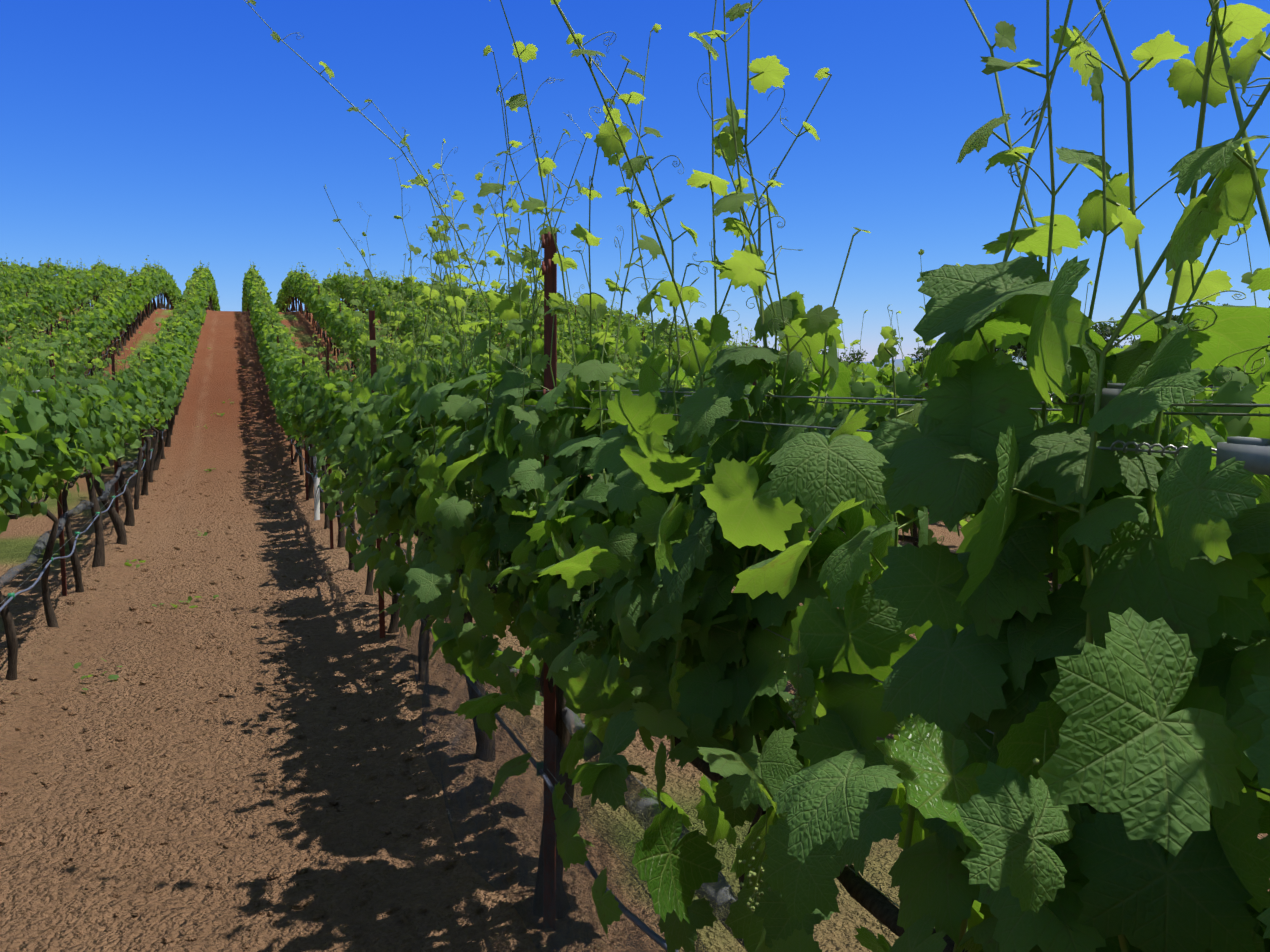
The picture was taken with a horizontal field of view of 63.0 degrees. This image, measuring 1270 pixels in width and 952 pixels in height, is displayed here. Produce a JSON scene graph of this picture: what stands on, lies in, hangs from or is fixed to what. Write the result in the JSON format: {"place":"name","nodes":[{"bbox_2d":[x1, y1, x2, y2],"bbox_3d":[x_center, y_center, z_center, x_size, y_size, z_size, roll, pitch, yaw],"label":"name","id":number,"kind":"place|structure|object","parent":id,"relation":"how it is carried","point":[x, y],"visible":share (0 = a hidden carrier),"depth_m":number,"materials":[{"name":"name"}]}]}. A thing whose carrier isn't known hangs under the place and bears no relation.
{"place":"outdoors","nodes":[
{"label":"outdoors","id":0,"kind":"place"},
{"bbox_2d":[0,309,1269,951],"bbox_3d":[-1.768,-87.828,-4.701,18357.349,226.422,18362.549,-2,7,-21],"label":"terrain","id":1,"kind":"structure","parent":0,"point":[410,875],"depth_m":4.54,"materials":[{"name":"soil"}]},
{"bbox_2d":[73,315,244,689],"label":"weeds","id":2,"kind":"object","parent":1,"relation":"on","point":[110,677],"visible":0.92,"depth_m":7.61,"materials":[{"name":"green plant"}]},
{"bbox_2d":[0,463,635,951],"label":"soil clods","id":3,"kind":"object","parent":1,"relation":"on","point":[320,913],"visible":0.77,"depth_m":4.68,"materials":[{"name":"brown soil"}]},
{"bbox_2d":[0,232,928,928],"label":"trellis posts","id":4,"kind":"object","parent":1,"relation":"on","point":[550,274],"visible":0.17,"depth_m":2.91,"materials":[{"name":"brown wood"}]},
{"bbox_2d":[314,474,319,519],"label":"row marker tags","id":5,"kind":"object","parent":4,"relation":"attached to","point":[316,499],"visible":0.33,"depth_m":10.89,"materials":[{"name":"white plastic"}]},
{"bbox_2d":[393,614,708,951],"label":"dry grass","id":6,"kind":"structure","parent":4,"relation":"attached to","point":[515,793],"depth_m":2.86,"materials":[{"name":"brown plant"}]},
{"bbox_2d":[33,383,1269,474],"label":"wire grippers","id":7,"kind":"object","parent":4,"relation":"attached to","point":[1253,453],"visible":0.42,"depth_m":0.81,"materials":[{"name":"grey metal"}]},
{"bbox_2d":[0,288,1051,951],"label":"vine trunks","id":8,"kind":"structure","parent":1,"relation":"on","point":[884,910],"depth_m":6.54,"materials":[{"name":"brown plant"}]},
{"bbox_2d":[8,430,543,775],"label":"drip emitters","id":9,"kind":"object","parent":8,"relation":"attached to","point":[13,595],"visible":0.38,"depth_m":7.39,"materials":[{"name":"black plastic"}]},
{"bbox_2d":[0,318,677,951],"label":"drip irrigation tube","id":10,"kind":"object","parent":8,"relation":"attached to","point":[644,928],"visible":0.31,"depth_m":3.39,"materials":[{"name":"black plastic"}]},
{"bbox_2d":[0,294,968,951],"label":"bird net roll","id":11,"kind":"object","parent":8,"relation":"on","point":[646,810],"visible":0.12,"depth_m":2.63,"materials":[{"name":"black plastic"}]},
{"bbox_2d":[0,0,1269,951],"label":"vine shoots","id":12,"kind":"object","parent":8,"relation":"attached to","point":[1218,30],"visible":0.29,"depth_m":1.71,"materials":[{"name":"green plant"}]},
{"bbox_2d":[359,458,1050,911],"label":"grape clusters","id":13,"kind":"object","parent":12,"relation":"attached to","point":[795,716],"visible":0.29,"depth_m":1.41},
{"bbox_2d":[248,0,1269,951],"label":"vine leaves","id":14,"kind":"object","parent":12,"relation":"attached to","point":[1148,708],"visible":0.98,"depth_m":1.10,"materials":[{"name":"green plant"}]},
{"bbox_2d":[0,204,1269,574],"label":"vine leaves","id":15,"kind":"object","parent":8,"relation":"attached to","point":[98,432],"visible":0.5,"depth_m":13.95,"materials":[{"name":"green plant"}]},
{"bbox_2d":[801,298,1269,388],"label":"oak tree","id":16,"kind":"object","parent":1,"relation":"on","point":[1105,330],"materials":[{"name":"green plant"}]},
{"bbox_2d":[0,328,1269,906],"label":"trellis wires","id":17,"kind":"object","parent":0,"point":[1114,448],"visible":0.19,"depth_m":1.16,"materials":[{"name":"silver metal"}]},
{"bbox_2d":[0,0,1269,361],"label":"sky","id":18,"kind":"structure","parent":0,"point":[180,134],"materials":[{"name":"blue"}]}
]}

